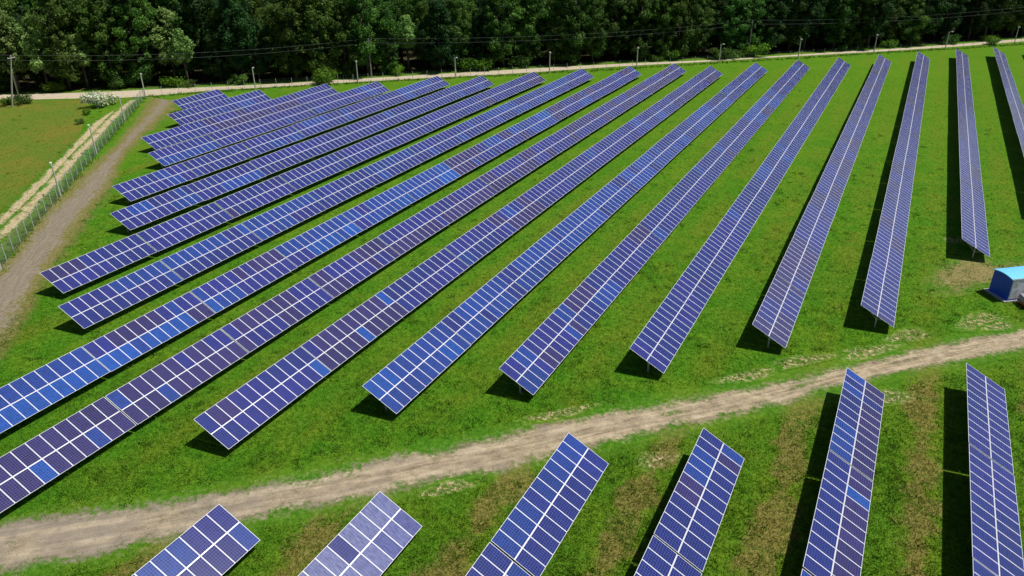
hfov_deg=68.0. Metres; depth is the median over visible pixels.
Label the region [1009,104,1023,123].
solar table
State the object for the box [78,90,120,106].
flowering bush
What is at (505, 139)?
solar table
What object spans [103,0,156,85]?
deciduous tree
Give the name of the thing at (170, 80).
shrub
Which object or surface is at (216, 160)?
solar table
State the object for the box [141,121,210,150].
solar table
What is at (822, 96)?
solar table
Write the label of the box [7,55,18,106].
power pole
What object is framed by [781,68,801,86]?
solar table
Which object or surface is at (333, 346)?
solar table
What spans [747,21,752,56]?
power pole
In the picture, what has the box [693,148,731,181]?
solar table
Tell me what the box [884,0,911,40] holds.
deciduous tree
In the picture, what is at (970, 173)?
solar table
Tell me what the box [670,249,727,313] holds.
solar table
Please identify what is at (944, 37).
shrub
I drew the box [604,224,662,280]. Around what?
solar table
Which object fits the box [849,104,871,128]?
solar table
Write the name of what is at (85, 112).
shrub
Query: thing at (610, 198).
solar table
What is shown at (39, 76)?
deciduous tree
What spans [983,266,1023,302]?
blue kiosk
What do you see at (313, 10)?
deciduous tree
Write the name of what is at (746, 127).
solar table
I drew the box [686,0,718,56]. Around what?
deciduous tree
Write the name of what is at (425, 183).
solar table
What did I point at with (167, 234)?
solar table
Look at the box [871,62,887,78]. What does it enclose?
solar table
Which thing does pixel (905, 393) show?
straw patch
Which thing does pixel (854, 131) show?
solar table
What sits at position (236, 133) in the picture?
solar table
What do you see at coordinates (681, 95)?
solar table
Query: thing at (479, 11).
deciduous tree
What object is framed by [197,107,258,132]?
solar table
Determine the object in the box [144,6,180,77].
pale tree
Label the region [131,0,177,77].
deciduous tree
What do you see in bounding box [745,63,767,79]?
solar table
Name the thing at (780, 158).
solar table
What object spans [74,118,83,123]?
shrub
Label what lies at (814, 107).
solar table
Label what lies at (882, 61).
solar table
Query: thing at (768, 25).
deciduous tree
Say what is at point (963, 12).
deciduous tree
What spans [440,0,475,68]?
deciduous tree
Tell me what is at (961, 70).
solar table
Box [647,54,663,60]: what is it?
shrub
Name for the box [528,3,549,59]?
deciduous tree
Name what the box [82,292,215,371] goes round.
solar table
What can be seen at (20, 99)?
shrub
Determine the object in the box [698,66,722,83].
solar table
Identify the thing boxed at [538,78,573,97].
solar table
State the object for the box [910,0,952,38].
deciduous tree
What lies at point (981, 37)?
shrub
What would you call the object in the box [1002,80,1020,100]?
solar table
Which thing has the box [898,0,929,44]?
deciduous tree
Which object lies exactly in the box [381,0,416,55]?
deciduous tree
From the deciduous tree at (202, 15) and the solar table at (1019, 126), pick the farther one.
the deciduous tree at (202, 15)
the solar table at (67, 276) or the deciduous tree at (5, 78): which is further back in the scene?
the deciduous tree at (5, 78)
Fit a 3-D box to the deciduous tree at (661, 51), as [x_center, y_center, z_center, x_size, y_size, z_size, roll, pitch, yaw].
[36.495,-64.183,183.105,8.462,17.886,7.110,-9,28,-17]
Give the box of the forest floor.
[0,25,1023,94]
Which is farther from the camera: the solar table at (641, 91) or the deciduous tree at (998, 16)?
the deciduous tree at (998, 16)
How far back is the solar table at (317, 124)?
127.94 m
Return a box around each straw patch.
[410,477,484,499]
[508,400,611,423]
[633,450,686,471]
[704,365,782,384]
[764,352,849,371]
[834,343,910,362]
[878,326,936,343]
[878,387,920,407]
[940,236,965,244]
[948,310,1019,331]
[976,319,1017,331]
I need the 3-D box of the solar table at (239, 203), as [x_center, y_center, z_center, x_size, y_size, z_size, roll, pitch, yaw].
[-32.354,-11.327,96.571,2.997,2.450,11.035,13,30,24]
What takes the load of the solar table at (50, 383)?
on the ground at (984, 73)
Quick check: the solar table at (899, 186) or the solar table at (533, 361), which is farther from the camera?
the solar table at (899, 186)
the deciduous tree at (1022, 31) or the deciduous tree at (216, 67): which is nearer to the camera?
the deciduous tree at (216, 67)
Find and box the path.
[0,97,178,368]
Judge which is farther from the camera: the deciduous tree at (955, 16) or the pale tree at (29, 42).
the deciduous tree at (955, 16)
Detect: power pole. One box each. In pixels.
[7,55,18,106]
[366,39,371,77]
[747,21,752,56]
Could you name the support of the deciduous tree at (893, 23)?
on the forest floor
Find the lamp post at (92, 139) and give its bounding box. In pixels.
[87,124,96,154]
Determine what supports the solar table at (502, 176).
on the ground at (984, 73)
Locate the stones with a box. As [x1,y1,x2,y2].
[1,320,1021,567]
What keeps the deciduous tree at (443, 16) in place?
on the forest floor
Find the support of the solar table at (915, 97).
on the ground at (984, 73)
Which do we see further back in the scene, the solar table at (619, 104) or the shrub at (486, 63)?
the shrub at (486, 63)
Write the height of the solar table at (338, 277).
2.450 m
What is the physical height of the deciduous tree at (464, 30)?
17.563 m
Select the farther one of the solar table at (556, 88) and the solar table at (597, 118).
the solar table at (556, 88)
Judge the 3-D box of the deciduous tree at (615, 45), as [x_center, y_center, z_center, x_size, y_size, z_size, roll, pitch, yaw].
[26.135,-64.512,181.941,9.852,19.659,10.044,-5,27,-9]
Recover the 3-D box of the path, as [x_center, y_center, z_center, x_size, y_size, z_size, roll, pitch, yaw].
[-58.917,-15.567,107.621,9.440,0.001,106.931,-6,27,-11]
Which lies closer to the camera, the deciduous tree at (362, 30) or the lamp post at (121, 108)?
the lamp post at (121, 108)
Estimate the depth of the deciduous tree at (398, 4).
179.28 m
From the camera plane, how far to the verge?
104.19 m
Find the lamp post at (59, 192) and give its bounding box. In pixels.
[49,162,61,196]
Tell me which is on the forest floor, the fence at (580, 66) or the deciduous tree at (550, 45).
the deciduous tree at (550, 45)
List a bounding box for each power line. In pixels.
[16,43,363,60]
[19,38,367,55]
[368,20,749,38]
[455,24,748,42]
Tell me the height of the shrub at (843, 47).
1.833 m
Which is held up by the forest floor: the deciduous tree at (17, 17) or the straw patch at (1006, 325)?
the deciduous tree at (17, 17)
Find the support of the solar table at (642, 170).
on the ground at (984, 73)
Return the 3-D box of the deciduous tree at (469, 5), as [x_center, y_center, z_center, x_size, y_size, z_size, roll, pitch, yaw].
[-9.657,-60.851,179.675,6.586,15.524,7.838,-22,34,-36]
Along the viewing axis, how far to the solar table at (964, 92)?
146.01 m
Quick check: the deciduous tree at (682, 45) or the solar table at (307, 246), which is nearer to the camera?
the solar table at (307, 246)
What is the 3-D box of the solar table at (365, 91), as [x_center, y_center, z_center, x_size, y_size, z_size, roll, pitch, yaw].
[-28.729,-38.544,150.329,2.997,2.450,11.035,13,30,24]
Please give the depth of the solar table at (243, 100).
143.75 m
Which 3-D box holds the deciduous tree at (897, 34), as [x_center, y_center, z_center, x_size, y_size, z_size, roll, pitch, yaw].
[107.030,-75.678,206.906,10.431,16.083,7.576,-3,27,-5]
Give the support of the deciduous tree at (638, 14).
on the forest floor
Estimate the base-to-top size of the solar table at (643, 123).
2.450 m
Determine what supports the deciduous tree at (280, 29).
on the forest floor
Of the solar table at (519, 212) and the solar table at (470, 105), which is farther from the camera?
the solar table at (470, 105)
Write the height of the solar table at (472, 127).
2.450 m
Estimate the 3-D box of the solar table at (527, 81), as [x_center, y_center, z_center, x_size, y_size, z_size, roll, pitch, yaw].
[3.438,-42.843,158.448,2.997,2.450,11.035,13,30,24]
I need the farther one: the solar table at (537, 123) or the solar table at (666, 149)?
the solar table at (537, 123)
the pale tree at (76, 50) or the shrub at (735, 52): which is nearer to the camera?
the pale tree at (76, 50)
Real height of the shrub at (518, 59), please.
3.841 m
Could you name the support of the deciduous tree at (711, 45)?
on the forest floor
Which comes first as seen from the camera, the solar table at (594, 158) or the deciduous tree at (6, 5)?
the solar table at (594, 158)
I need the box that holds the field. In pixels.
[0,99,88,213]
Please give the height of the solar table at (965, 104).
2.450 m
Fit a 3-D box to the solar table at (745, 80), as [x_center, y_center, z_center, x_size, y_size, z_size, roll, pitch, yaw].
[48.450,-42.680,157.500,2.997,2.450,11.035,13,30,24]
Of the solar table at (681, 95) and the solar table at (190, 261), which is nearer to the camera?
the solar table at (190, 261)
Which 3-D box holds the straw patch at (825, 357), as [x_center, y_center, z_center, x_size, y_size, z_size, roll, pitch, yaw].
[24.243,6.075,63.768,9.570,0.001,1.816,-9,28,-17]
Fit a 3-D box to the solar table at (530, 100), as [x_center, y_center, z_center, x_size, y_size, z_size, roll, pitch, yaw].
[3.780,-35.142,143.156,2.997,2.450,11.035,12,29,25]
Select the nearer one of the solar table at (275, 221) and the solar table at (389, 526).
the solar table at (389, 526)
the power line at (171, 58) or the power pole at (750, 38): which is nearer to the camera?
the power line at (171, 58)
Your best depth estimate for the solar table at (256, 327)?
68.27 m
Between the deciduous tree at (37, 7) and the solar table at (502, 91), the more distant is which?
the deciduous tree at (37, 7)
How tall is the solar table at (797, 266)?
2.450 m
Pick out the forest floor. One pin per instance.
(28, 84)
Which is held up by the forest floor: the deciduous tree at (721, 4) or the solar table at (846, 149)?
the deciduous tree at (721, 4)
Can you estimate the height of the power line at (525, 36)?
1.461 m
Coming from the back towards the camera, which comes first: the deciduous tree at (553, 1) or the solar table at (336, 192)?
the deciduous tree at (553, 1)
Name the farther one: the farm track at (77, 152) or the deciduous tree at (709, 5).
the deciduous tree at (709, 5)
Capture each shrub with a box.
[0,96,14,103]
[13,93,32,103]
[39,80,67,91]
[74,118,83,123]
[82,107,91,114]
[108,74,132,89]
[159,75,184,86]
[183,79,195,86]
[228,73,248,84]
[311,65,340,83]
[387,61,404,74]
[458,57,482,70]
[470,57,494,69]
[507,52,535,67]
[559,51,581,64]
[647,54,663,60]
[665,48,681,59]
[708,46,731,59]
[721,51,734,58]
[730,49,742,57]
[736,43,772,56]
[738,51,747,56]
[837,44,847,49]
[879,38,898,47]
[905,37,921,44]
[941,33,960,44]
[978,34,987,40]
[985,34,1001,44]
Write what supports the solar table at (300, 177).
on the ground at (984, 73)
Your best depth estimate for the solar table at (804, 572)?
40.81 m
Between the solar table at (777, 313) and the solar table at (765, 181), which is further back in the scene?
the solar table at (765, 181)
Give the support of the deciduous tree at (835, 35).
on the forest floor
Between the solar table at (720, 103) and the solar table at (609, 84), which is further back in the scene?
the solar table at (609, 84)
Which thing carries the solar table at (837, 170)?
on the ground at (984, 73)
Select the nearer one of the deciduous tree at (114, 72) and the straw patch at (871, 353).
the straw patch at (871, 353)
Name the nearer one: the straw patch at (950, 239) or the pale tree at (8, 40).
the straw patch at (950, 239)
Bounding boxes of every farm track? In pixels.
[0,100,137,244]
[0,106,119,226]
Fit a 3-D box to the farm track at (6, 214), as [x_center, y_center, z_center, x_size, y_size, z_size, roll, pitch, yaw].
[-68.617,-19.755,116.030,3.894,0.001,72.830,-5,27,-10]
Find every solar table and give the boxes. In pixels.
[0,347,109,432]
[0,397,135,512]
[40,234,156,293]
[58,261,182,328]
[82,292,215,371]
[105,329,247,424]
[110,186,203,231]
[112,163,197,202]
[132,504,259,575]
[137,202,233,251]
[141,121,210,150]
[148,135,221,167]
[160,224,261,279]
[167,101,228,125]
[172,89,228,109]
[182,143,256,178]
[186,162,265,202]
[190,249,297,312]
[193,346,330,449]
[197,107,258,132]
[207,119,272,148]
[215,176,296,217]
[217,90,270,112]
[221,278,333,352]
[241,126,305,154]
[241,194,326,240]
[246,95,300,117]
[249,142,318,177]
[259,105,315,131]
[274,214,362,266]
[279,154,348,189]
[288,84,337,103]
[292,111,348,138]
[298,491,421,575]
[301,291,408,370]
[303,125,362,156]
[304,92,354,114]
[307,169,379,208]
[309,237,400,297]
[333,135,393,166]
[335,98,386,120]
[342,186,415,230]
[343,81,389,103]
[349,110,401,136]
[362,148,424,182]
[362,322,470,413]
[374,86,419,109]
[377,205,453,254]
[379,119,432,146]
[382,248,468,311]
[389,97,436,120]
[397,162,460,199]
[408,76,449,97]
[408,130,463,159]
[418,105,465,129]
[424,86,466,106]
[433,178,497,220]
[441,272,526,343]
[443,142,498,175]
[445,213,516,266]
[448,114,496,140]
[453,92,495,114]
[455,76,493,94]
[466,542,529,575]
[479,155,534,191]
[482,101,524,124]
[482,125,530,153]
[483,81,522,101]
[491,433,607,575]
[496,185,556,229]
[499,308,587,394]
[501,232,572,291]
[510,72,545,89]
[512,89,550,110]
[515,110,558,135]
[517,136,566,167]
[537,161,589,199]
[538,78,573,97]
[544,97,582,120]
[549,201,608,249]
[550,120,592,147]
[558,261,629,329]
[562,69,593,86]
[570,85,604,106]
[571,141,616,174]
[578,106,616,130]
[587,175,638,216]
[592,75,623,94]
[600,124,640,153]
[602,93,636,115]
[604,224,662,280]
[612,66,641,83]
[619,153,663,188]
[624,82,654,102]
[625,110,661,135]
[630,293,699,373]
[634,535,701,575]
[639,194,689,240]
[643,72,670,90]
[645,134,684,165]
[646,97,679,119]
[654,428,743,571]
[660,63,685,79]
[665,85,695,105]
[668,118,703,145]
[668,168,712,208]
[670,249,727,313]
[683,75,709,93]
[688,104,719,128]
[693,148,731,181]
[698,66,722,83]
[701,214,749,266]
[705,92,733,113]
[713,130,747,159]
[720,81,745,100]
[726,186,768,230]
[731,114,761,140]
[733,71,756,89]
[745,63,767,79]
[746,100,773,123]
[747,162,783,199]
[752,274,804,347]
[759,88,783,109]
[764,142,796,174]
[771,78,793,97]
[776,234,820,293]
[778,125,807,153]
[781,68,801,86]
[790,60,809,76]
[790,110,816,135]
[794,202,832,251]
[801,97,825,120]
[801,569,810,575]
[802,450,872,575]
[810,175,843,217]
[811,85,832,105]
[819,75,839,93]
[822,153,852,189]
[826,66,845,83]
[829,368,884,480]
[833,57,850,73]
[833,134,859,165]
[842,118,866,145]
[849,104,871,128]
[856,92,876,113]
[861,81,880,100]
[861,259,899,327]
[867,71,884,89]
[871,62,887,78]
[871,222,905,277]
[876,54,890,69]
[880,192,909,238]
[886,168,912,206]
[892,146,915,180]
[897,128,918,158]
[901,113,920,139]
[904,100,922,122]
[907,87,924,108]
[910,77,925,96]
[912,68,926,84]
[914,59,928,75]
[916,52,929,66]
[956,49,968,62]
[956,56,969,70]
[956,63,970,79]
[957,72,971,90]
[957,83,972,102]
[957,93,974,115]
[958,106,975,130]
[958,120,977,147]
[959,137,980,169]
[959,156,982,192]
[960,178,985,221]
[961,206,989,257]
[966,363,1013,474]
[969,444,1023,575]
[972,559,995,575]
[993,47,1006,60]
[995,54,1009,69]
[997,62,1012,77]
[1000,71,1016,88]
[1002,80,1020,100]
[1005,91,1023,111]
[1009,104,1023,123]
[1013,118,1023,136]
[1018,134,1023,152]
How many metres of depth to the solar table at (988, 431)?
53.98 m
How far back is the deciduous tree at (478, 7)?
190.46 m
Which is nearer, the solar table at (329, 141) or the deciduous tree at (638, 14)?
the solar table at (329, 141)
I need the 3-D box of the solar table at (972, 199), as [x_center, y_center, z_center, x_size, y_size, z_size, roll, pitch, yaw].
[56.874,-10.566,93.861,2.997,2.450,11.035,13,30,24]
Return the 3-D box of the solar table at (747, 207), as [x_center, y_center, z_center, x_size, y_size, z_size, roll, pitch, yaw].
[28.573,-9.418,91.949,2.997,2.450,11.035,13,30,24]
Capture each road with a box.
[0,39,1023,99]
[0,324,1023,575]
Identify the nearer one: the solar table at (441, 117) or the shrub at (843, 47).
the solar table at (441, 117)
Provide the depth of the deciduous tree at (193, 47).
169.89 m
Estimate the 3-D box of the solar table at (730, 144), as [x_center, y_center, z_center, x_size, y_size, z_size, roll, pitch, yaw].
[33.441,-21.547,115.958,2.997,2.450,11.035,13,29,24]
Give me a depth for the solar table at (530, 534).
46.35 m
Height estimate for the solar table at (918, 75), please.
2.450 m
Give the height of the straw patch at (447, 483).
0.001 m
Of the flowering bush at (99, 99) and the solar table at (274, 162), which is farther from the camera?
the flowering bush at (99, 99)
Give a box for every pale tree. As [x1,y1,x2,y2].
[0,9,28,91]
[12,13,53,84]
[65,33,92,87]
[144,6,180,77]
[167,27,195,79]
[394,14,418,70]
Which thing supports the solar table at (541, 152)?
on the ground at (984, 73)
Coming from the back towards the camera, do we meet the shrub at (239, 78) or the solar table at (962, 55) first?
the solar table at (962, 55)
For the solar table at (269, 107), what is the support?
on the ground at (984, 73)
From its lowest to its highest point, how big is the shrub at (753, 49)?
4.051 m
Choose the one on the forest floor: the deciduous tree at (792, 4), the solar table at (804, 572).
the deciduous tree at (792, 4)
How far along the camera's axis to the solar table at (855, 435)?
53.44 m
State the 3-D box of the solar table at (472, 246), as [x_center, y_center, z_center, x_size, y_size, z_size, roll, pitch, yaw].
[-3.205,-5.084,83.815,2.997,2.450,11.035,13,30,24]
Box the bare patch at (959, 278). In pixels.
[918,255,1023,297]
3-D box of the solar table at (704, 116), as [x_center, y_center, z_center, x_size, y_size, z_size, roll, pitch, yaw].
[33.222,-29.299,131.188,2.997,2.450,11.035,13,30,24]
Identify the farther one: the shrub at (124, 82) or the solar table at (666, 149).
the shrub at (124, 82)
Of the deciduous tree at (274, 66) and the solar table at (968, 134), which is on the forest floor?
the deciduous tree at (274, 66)
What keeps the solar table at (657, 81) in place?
on the ground at (984, 73)
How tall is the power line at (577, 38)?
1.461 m
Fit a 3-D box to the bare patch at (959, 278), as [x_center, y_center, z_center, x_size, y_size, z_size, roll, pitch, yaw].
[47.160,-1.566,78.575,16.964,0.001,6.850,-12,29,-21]
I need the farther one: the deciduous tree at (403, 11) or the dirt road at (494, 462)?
the deciduous tree at (403, 11)
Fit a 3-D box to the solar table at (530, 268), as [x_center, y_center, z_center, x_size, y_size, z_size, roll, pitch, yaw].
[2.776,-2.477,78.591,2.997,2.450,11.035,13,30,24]
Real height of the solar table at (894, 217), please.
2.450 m
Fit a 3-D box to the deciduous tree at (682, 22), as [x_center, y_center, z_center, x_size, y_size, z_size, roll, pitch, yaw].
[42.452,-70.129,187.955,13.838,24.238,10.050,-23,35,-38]
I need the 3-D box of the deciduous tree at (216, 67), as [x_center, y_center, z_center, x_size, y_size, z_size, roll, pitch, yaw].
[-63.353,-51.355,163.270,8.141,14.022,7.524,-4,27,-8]
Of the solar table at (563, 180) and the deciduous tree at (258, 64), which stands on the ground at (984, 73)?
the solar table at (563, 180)
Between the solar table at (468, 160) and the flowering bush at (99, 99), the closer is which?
the solar table at (468, 160)
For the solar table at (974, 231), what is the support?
on the ground at (984, 73)
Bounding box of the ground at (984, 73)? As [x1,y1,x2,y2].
[0,11,1023,575]
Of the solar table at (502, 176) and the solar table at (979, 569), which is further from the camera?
the solar table at (502, 176)
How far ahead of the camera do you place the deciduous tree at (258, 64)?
163.06 m
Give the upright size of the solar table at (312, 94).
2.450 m
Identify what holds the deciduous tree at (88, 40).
on the forest floor
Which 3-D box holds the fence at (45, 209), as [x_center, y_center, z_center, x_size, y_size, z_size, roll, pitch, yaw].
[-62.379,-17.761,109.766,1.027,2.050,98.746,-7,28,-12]
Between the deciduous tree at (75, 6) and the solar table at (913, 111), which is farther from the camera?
the deciduous tree at (75, 6)
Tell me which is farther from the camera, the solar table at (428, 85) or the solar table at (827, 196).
the solar table at (428, 85)
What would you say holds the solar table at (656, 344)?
on the ground at (984, 73)
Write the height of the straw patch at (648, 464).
0.001 m
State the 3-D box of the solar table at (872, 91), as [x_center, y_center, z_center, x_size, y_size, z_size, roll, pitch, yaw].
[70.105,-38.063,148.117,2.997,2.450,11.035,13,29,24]
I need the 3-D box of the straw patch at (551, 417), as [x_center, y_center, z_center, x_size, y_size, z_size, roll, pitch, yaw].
[3.807,9.486,57.298,8.476,0.001,1.414,-8,28,-15]
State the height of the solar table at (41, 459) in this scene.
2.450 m
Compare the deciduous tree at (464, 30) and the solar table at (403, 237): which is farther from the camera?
the deciduous tree at (464, 30)
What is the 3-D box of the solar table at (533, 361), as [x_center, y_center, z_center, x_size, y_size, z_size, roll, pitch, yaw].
[2.831,5.373,63.050,2.997,2.450,11.035,13,30,24]
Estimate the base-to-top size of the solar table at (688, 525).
2.450 m
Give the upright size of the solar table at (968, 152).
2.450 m
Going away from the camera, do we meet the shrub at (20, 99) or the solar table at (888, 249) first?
the solar table at (888, 249)
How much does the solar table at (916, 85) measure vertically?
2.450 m
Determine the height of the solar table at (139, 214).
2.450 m
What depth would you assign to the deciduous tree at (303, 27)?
169.15 m
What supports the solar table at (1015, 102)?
on the ground at (984, 73)
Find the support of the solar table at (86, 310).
on the ground at (984, 73)
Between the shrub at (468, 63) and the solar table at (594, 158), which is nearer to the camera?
the solar table at (594, 158)
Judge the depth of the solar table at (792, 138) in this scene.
117.84 m
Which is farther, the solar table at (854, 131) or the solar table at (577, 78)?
the solar table at (577, 78)
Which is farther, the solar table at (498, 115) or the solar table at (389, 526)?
the solar table at (498, 115)
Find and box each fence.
[0,88,143,263]
[148,37,1021,95]
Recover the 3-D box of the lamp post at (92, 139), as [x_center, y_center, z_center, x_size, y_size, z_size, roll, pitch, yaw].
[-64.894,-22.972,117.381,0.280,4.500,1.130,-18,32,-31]
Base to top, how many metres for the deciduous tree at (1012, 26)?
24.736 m
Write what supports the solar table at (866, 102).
on the ground at (984, 73)
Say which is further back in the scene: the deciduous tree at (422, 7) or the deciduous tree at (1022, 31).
the deciduous tree at (1022, 31)
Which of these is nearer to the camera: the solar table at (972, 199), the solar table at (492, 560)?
the solar table at (492, 560)
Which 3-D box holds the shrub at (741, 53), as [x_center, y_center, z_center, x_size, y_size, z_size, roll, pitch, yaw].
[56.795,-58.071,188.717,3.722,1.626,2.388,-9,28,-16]
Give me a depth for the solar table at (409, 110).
136.70 m
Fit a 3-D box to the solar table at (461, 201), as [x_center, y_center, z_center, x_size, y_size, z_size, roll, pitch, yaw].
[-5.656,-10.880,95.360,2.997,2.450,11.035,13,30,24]
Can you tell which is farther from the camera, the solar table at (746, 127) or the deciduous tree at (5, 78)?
the deciduous tree at (5, 78)
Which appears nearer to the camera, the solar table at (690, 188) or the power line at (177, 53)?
the solar table at (690, 188)
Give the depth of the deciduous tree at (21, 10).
180.38 m
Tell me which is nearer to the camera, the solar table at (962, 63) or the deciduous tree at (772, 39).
the solar table at (962, 63)
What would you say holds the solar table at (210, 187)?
on the ground at (984, 73)
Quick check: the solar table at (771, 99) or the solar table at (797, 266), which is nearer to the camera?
the solar table at (797, 266)
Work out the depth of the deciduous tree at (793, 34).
191.75 m
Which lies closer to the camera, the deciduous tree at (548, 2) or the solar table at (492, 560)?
the solar table at (492, 560)
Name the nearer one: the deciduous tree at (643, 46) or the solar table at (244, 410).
the solar table at (244, 410)
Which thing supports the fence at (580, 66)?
on the ground at (984, 73)
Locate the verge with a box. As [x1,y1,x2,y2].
[0,109,128,253]
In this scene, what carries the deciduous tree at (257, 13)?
on the forest floor
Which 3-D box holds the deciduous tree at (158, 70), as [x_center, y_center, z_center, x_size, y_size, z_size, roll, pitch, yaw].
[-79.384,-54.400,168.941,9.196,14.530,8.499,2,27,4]
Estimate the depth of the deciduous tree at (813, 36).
200.28 m
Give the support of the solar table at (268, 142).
on the ground at (984, 73)
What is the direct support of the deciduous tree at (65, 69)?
on the forest floor
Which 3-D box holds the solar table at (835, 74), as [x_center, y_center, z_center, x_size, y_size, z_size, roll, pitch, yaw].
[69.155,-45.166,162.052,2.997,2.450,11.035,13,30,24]
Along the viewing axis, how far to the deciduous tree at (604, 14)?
183.61 m
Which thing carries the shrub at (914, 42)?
on the forest floor
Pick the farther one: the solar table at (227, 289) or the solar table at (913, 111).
the solar table at (913, 111)
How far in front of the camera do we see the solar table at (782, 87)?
150.83 m
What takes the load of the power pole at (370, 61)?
on the forest floor
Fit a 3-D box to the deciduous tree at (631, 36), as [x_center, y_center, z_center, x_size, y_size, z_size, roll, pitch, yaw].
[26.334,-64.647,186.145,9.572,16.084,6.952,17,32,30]
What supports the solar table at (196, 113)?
on the ground at (984, 73)
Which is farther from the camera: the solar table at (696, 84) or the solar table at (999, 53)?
the solar table at (999, 53)
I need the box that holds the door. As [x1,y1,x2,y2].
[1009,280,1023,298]
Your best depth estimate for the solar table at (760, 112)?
133.25 m
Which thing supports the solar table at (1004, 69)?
on the ground at (984, 73)
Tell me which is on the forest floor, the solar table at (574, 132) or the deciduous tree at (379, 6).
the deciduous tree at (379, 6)
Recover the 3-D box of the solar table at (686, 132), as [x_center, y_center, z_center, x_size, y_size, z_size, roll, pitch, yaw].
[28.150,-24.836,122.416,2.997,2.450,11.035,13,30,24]
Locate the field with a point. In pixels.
(44, 110)
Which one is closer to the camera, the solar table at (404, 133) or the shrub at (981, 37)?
the solar table at (404, 133)
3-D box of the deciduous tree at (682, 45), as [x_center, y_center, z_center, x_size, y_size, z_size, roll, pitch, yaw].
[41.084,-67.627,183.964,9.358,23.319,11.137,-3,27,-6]
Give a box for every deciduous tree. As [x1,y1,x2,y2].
[0,0,26,85]
[0,0,28,24]
[0,29,12,91]
[10,8,23,22]
[11,24,44,85]
[19,0,35,8]
[25,0,83,89]
[28,6,47,50]
[43,13,82,83]
[47,0,112,84]
[60,0,92,73]
[74,0,129,87]
[78,0,120,74]
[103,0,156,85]
[104,0,155,82]
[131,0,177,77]
[143,0,201,78]
[150,26,169,75]
[152,0,194,15]
[175,0,226,77]
[176,13,200,73]
[195,3,212,52]
[197,17,235,81]
[207,0,248,75]
[209,0,258,80]
[229,0,265,53]
[234,14,272,80]
[240,0,282,76]
[258,0,267,39]
[262,0,316,79]
[262,16,278,69]
[268,9,299,75]
[287,0,321,73]
[288,0,341,75]
[312,5,346,62]
[327,0,360,76]
[333,0,395,74]
[339,2,364,66]
[350,0,395,70]
[364,3,398,64]
[369,5,404,73]
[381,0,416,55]
[382,0,416,61]
[410,0,436,62]
[410,0,437,65]
[415,0,460,70]
[432,0,460,65]
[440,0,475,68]
[441,0,471,55]
[461,0,484,57]
[466,13,496,61]
[469,0,496,43]
[472,6,493,51]
[474,0,513,61]
[481,0,524,67]
[506,0,533,57]
[507,0,554,64]
[526,0,555,56]
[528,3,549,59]
[540,6,569,63]
[551,0,576,59]
[551,0,594,56]
[565,0,603,56]
[576,0,609,61]
[580,0,623,57]
[603,1,636,56]
[604,0,641,59]
[623,0,662,59]
[629,0,654,46]
[646,5,674,45]
[650,0,681,58]
[661,0,708,44]
[663,0,701,57]
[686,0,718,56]
[697,0,716,52]
[708,2,726,47]
[709,0,738,49]
[717,0,753,50]
[728,7,753,36]
[735,0,770,54]
[750,0,780,40]
[752,0,790,52]
[770,0,807,48]
[773,0,819,50]
[790,0,828,50]
[807,0,839,45]
[819,0,860,49]
[821,0,855,45]
[840,0,878,48]
[857,0,895,47]
[874,0,907,43]
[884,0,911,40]
[895,0,921,40]
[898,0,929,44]
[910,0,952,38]
[913,0,936,34]
[934,0,969,33]
[944,0,979,33]
[953,2,989,36]
[960,0,990,39]
[977,0,1020,34]
[987,0,1019,34]
[1003,0,1023,36]
[1008,2,1023,34]
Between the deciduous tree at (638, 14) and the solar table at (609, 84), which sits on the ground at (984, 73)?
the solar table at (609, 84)
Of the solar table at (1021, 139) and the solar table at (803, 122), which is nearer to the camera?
the solar table at (1021, 139)
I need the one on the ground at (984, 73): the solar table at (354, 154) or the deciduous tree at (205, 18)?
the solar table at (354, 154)
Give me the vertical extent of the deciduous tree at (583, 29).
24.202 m
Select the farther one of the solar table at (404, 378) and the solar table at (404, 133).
the solar table at (404, 133)
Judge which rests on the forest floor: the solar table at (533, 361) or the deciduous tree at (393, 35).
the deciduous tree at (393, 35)
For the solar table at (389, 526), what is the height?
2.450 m
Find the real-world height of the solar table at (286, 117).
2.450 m
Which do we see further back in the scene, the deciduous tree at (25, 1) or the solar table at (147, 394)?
the deciduous tree at (25, 1)
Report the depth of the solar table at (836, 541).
44.99 m
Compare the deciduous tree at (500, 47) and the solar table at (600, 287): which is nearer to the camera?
the solar table at (600, 287)
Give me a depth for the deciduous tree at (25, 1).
273.82 m
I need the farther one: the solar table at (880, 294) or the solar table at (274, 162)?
the solar table at (274, 162)
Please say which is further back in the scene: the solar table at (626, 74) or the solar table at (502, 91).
the solar table at (626, 74)
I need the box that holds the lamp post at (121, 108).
[117,95,124,121]
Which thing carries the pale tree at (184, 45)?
on the forest floor
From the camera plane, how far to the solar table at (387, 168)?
107.41 m
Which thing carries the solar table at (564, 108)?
on the ground at (984, 73)
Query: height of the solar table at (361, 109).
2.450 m
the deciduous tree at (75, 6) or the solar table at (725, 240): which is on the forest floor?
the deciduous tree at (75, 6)
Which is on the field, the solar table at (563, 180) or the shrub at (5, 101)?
the shrub at (5, 101)
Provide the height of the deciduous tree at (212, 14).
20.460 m
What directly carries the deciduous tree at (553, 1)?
on the forest floor
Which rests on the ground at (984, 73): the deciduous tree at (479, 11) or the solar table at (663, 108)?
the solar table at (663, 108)
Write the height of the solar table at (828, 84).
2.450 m
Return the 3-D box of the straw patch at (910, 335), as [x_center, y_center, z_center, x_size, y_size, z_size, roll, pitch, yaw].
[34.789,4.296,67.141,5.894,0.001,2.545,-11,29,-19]
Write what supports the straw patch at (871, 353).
on the ground at (984, 73)

